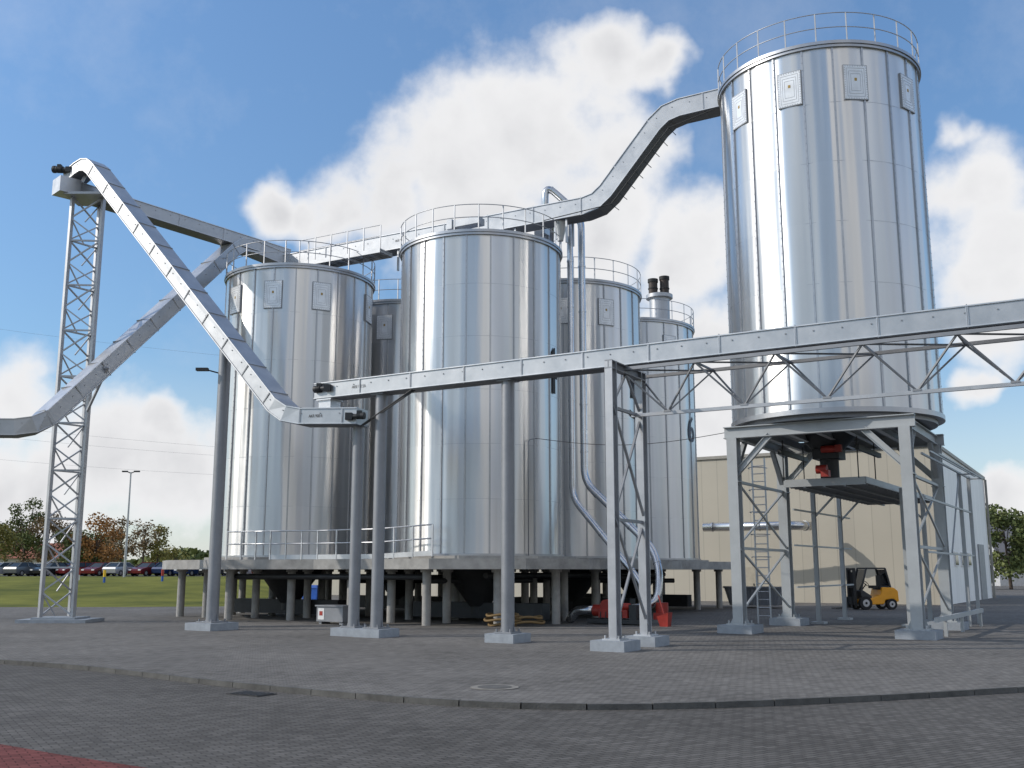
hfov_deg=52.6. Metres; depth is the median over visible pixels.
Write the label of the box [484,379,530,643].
support post
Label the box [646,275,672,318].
exhaust stack
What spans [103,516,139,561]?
tree
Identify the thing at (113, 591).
ground
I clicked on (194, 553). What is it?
distant woodland
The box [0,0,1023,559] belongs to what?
sky
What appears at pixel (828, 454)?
discharge unit
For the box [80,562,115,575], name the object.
parked car
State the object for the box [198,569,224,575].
parked car
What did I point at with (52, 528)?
tree
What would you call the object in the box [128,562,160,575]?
parked car
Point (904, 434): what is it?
silo support frame
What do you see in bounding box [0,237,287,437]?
conveyor
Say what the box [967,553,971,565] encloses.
window
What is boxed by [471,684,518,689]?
manhole cover
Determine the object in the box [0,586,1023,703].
pavement
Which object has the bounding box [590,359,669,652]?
conveyor trestle
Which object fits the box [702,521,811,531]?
duct pipe
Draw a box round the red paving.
[0,744,144,767]
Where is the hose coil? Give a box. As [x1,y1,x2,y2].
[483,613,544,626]
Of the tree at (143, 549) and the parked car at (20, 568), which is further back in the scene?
the tree at (143, 549)
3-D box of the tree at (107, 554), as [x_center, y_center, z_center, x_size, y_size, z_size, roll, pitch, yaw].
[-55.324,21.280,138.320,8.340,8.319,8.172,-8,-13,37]
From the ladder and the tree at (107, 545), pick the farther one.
the tree at (107, 545)
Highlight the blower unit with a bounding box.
[565,599,667,624]
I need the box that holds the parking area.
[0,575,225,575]
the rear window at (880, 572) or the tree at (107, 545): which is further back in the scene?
the tree at (107, 545)
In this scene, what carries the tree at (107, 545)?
on the ground
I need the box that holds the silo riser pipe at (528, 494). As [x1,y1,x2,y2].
[528,438,534,555]
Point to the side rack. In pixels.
(978, 611)
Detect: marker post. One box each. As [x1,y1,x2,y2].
[103,570,105,582]
[161,569,163,580]
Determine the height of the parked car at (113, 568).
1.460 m
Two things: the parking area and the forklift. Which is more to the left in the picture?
the parking area
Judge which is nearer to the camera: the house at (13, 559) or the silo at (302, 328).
the silo at (302, 328)
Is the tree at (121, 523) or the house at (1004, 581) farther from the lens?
the tree at (121, 523)
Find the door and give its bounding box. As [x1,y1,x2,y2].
[745,567,755,585]
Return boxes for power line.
[10,460,212,474]
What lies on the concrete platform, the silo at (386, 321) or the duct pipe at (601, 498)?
the silo at (386, 321)
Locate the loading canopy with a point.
(865, 490)
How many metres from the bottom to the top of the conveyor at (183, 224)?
1.310 m
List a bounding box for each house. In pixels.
[0,543,90,562]
[987,525,1023,585]
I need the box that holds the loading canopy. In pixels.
[784,476,933,626]
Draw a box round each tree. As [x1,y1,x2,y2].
[0,497,54,561]
[0,521,32,542]
[0,524,22,561]
[15,512,73,562]
[34,528,94,562]
[56,530,99,561]
[66,512,125,562]
[91,532,128,561]
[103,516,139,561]
[113,518,166,561]
[138,524,171,561]
[155,545,190,561]
[985,503,1023,588]
[1006,510,1023,551]
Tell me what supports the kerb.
on the road
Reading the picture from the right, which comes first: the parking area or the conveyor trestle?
the conveyor trestle
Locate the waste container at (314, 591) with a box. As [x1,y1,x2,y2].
[302,585,317,598]
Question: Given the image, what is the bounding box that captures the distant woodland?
[97,547,208,566]
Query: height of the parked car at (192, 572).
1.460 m
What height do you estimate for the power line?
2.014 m
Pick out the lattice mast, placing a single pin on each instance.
(81, 199)
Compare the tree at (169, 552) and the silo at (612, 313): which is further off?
the tree at (169, 552)
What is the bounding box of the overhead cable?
[535,433,721,444]
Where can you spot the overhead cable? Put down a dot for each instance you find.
(630, 444)
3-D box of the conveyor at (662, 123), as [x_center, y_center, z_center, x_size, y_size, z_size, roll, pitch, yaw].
[-0.972,-8.111,43.995,23.482,5.146,4.314,-5,-11,24]
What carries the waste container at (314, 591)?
on the pavement
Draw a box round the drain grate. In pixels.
[226,691,276,696]
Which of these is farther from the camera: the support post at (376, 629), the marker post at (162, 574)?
the marker post at (162, 574)
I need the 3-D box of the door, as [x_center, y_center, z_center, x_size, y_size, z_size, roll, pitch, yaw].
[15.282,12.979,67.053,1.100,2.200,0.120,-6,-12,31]
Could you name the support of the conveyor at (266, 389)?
on the support post at (355, 534)
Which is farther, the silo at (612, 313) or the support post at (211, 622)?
the silo at (612, 313)
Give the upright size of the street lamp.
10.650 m
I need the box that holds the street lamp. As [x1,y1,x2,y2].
[122,471,139,576]
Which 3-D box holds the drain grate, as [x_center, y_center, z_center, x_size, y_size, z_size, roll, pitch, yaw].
[-4.450,5.290,17.693,0.750,0.022,0.450,-6,-12,31]
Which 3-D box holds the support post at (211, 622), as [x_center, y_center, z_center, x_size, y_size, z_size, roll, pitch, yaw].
[-10.344,3.196,36.260,1.413,10.560,1.346,-6,-12,31]
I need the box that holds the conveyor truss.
[624,323,1023,417]
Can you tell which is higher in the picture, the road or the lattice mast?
the lattice mast
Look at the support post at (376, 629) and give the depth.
32.08 m
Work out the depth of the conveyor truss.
26.06 m
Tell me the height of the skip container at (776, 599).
1.000 m
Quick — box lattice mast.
[15,175,108,622]
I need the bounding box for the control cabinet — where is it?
[315,604,347,624]
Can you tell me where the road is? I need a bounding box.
[0,664,1023,767]
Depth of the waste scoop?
37.37 m
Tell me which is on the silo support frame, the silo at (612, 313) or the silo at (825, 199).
the silo at (825, 199)
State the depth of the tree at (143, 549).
157.98 m
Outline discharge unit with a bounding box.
[778,432,881,480]
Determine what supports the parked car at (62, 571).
on the parking area
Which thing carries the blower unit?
on the pavement
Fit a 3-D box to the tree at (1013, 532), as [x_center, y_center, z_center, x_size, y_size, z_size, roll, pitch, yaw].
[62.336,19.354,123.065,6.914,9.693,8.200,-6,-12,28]
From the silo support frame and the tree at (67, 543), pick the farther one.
the tree at (67, 543)
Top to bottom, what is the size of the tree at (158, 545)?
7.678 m
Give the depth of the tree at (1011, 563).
109.53 m
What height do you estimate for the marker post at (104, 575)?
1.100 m
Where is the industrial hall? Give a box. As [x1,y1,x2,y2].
[312,446,995,604]
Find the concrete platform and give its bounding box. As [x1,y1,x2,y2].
[162,524,730,625]
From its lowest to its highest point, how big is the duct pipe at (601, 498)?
18.198 m
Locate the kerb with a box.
[0,659,1023,709]
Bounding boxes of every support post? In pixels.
[185,328,238,630]
[330,425,368,636]
[353,393,399,637]
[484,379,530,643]
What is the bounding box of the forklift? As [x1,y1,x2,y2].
[832,568,898,609]
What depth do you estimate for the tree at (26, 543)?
148.75 m
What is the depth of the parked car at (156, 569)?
109.85 m
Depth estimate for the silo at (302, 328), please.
44.23 m
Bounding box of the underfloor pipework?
[234,569,691,619]
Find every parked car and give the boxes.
[0,562,18,575]
[3,562,39,575]
[29,562,67,575]
[55,562,95,575]
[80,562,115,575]
[102,562,138,575]
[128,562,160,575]
[151,562,186,575]
[173,569,198,575]
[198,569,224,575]
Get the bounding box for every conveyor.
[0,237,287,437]
[51,158,368,427]
[52,175,290,253]
[283,88,720,270]
[312,298,1023,426]
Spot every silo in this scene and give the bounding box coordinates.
[222,240,374,556]
[367,279,400,558]
[396,204,563,555]
[561,256,641,557]
[640,298,700,559]
[717,12,945,426]
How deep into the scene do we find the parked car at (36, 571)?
110.29 m
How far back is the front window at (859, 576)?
53.94 m
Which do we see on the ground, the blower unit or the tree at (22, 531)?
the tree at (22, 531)
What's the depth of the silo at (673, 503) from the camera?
53.78 m
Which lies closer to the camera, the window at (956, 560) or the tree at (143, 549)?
the window at (956, 560)
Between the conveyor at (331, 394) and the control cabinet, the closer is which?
the conveyor at (331, 394)
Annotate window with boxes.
[856,570,864,589]
[877,570,888,585]
[953,551,958,565]
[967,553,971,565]
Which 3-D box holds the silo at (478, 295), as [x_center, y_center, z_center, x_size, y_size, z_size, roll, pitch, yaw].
[-1.300,0.269,42.626,6.860,13.668,6.860,0,-10,0]
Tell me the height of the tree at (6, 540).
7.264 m
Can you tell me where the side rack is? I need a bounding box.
[920,450,983,636]
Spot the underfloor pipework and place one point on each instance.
(474, 587)
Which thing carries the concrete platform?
on the pavement
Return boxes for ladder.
[748,458,771,623]
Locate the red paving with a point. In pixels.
(14, 757)
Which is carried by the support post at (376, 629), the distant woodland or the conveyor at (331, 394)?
the conveyor at (331, 394)
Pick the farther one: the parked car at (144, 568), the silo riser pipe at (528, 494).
the parked car at (144, 568)
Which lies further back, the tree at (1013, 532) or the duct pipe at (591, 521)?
the tree at (1013, 532)
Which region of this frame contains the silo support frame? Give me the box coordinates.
[717,412,968,639]
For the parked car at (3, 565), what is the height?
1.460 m
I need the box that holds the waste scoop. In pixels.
[657,595,671,626]
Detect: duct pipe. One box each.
[542,186,662,607]
[549,224,638,588]
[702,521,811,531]
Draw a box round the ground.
[0,574,268,606]
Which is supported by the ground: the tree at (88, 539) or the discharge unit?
the tree at (88, 539)
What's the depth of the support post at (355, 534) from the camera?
32.66 m
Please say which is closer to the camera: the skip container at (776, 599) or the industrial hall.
the skip container at (776, 599)
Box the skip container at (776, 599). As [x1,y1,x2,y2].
[723,586,781,605]

